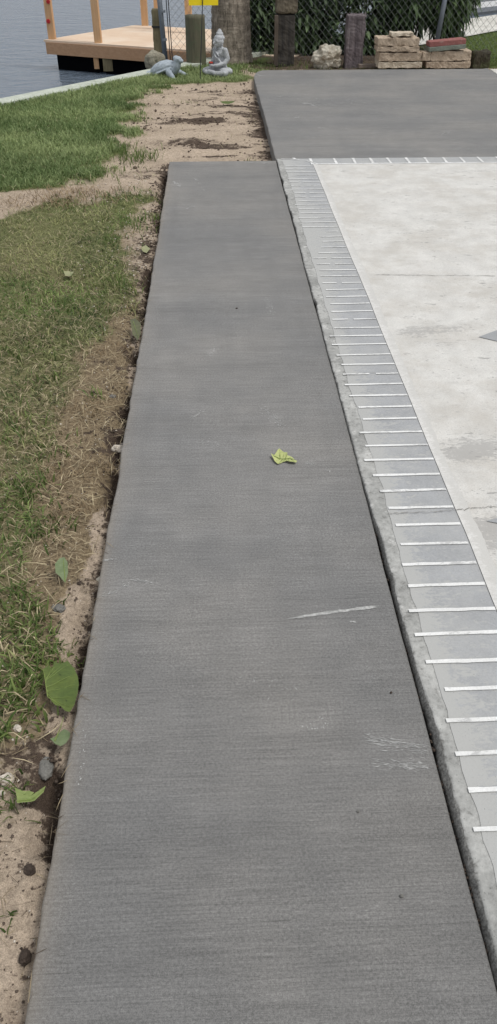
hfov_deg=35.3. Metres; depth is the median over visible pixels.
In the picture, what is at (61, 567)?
fallen leaf
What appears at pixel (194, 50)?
wooden post
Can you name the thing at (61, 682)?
fallen leaf
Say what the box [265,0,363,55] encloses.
shrub
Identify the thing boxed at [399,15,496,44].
shore path
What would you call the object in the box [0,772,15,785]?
stone
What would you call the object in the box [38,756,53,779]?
stone
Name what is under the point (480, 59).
log stub
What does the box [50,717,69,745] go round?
fallen leaf
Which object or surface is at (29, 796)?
fallen leaf
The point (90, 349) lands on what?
dry grass
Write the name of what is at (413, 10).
shrub
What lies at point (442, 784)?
joint crumbs
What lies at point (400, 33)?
paver
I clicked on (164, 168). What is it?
soil crumbs
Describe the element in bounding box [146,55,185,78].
turtle statue
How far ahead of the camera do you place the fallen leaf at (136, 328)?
3.96 m
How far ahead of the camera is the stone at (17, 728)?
2.05 m
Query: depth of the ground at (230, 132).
3.48 m
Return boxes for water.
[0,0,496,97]
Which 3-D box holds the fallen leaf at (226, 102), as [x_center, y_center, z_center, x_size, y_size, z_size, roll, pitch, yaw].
[-0.247,-4.766,9.061,0.162,0.015,0.186,-14,39,-17]
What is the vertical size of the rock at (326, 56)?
0.351 m
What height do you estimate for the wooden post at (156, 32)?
0.738 m
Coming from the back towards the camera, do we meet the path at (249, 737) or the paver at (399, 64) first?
the paver at (399, 64)
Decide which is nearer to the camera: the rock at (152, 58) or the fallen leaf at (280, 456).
the fallen leaf at (280, 456)
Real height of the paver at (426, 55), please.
0.118 m
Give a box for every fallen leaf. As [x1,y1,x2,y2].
[15,787,44,802]
[43,661,78,711]
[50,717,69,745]
[55,557,67,581]
[64,271,72,275]
[130,318,140,339]
[141,245,149,252]
[220,101,234,103]
[271,448,296,463]
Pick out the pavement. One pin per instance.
(388, 113)
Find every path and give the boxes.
[25,161,496,1023]
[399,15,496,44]
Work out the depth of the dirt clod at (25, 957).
1.60 m
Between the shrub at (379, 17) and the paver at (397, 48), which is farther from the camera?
the shrub at (379, 17)
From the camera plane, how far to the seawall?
9.76 m
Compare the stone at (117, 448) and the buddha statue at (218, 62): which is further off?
the buddha statue at (218, 62)
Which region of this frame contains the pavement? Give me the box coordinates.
[254,68,496,160]
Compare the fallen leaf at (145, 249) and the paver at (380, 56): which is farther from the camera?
the paver at (380, 56)
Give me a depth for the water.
19.17 m
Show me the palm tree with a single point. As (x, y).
(230, 19)
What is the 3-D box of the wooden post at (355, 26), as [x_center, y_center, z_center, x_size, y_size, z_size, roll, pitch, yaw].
[1.500,-6.635,11.048,0.281,0.754,0.220,-1,37,-2]
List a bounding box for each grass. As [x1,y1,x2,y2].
[0,31,496,934]
[0,79,260,1012]
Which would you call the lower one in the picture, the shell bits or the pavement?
the shell bits
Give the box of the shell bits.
[1,174,163,1011]
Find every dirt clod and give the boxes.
[18,948,31,966]
[23,863,35,875]
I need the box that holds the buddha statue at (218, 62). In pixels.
[202,29,232,76]
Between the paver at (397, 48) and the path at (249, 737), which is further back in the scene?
the paver at (397, 48)
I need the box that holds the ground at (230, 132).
[0,32,496,1023]
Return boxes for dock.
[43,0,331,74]
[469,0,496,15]
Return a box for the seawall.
[0,49,273,104]
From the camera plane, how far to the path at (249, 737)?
2.02 m
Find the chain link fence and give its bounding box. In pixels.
[157,0,496,60]
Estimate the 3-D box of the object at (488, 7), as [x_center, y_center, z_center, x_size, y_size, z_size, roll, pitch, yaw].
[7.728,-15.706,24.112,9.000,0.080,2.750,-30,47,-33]
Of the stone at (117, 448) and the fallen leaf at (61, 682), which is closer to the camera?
the fallen leaf at (61, 682)
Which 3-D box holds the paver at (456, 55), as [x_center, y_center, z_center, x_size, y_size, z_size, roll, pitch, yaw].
[2.805,-6.420,10.946,0.576,0.137,0.317,-2,37,-3]
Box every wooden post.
[151,8,161,52]
[185,14,205,64]
[274,0,297,66]
[343,12,365,68]
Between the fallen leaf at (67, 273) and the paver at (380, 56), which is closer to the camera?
the fallen leaf at (67, 273)
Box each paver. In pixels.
[374,35,419,45]
[374,44,419,51]
[375,51,421,61]
[375,59,421,68]
[389,31,413,36]
[420,50,430,60]
[422,60,470,67]
[430,48,471,60]
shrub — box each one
[249,0,298,54]
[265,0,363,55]
[318,0,414,55]
[375,0,448,39]
[414,0,482,39]
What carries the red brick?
on the paver at (456, 55)
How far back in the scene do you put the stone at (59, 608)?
2.42 m
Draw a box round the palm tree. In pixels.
[211,0,252,63]
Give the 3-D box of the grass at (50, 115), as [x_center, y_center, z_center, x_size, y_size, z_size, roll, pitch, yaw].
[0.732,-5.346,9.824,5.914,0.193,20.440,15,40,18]
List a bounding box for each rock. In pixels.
[144,49,164,68]
[311,44,341,68]
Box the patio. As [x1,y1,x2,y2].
[276,157,496,990]
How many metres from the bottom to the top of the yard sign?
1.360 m
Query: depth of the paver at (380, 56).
10.81 m
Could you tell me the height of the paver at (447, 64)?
0.092 m
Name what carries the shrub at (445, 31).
on the ground at (230, 132)
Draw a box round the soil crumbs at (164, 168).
[0,82,266,1023]
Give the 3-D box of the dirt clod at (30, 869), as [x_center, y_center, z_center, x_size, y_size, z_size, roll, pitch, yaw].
[-0.491,0.802,1.750,0.026,0.021,0.029,-23,43,-27]
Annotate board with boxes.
[358,63,377,68]
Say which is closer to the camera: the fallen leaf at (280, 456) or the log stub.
the fallen leaf at (280, 456)
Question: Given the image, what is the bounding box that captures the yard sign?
[189,0,217,78]
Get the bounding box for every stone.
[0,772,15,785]
[13,724,21,731]
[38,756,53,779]
[51,603,65,612]
[111,445,121,452]
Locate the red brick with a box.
[425,37,465,51]
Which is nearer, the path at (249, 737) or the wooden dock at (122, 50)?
the path at (249, 737)
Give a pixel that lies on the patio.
(399, 257)
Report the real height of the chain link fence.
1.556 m
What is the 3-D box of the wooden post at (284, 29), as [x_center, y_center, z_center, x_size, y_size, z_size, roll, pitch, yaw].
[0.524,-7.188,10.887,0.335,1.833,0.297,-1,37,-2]
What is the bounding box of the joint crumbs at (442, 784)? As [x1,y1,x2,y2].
[277,167,490,966]
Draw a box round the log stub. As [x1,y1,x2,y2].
[469,49,490,68]
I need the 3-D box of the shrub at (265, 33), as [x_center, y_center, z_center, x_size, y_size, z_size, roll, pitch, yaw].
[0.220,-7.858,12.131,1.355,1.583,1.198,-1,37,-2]
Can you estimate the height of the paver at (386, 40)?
0.109 m
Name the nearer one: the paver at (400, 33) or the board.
the paver at (400, 33)

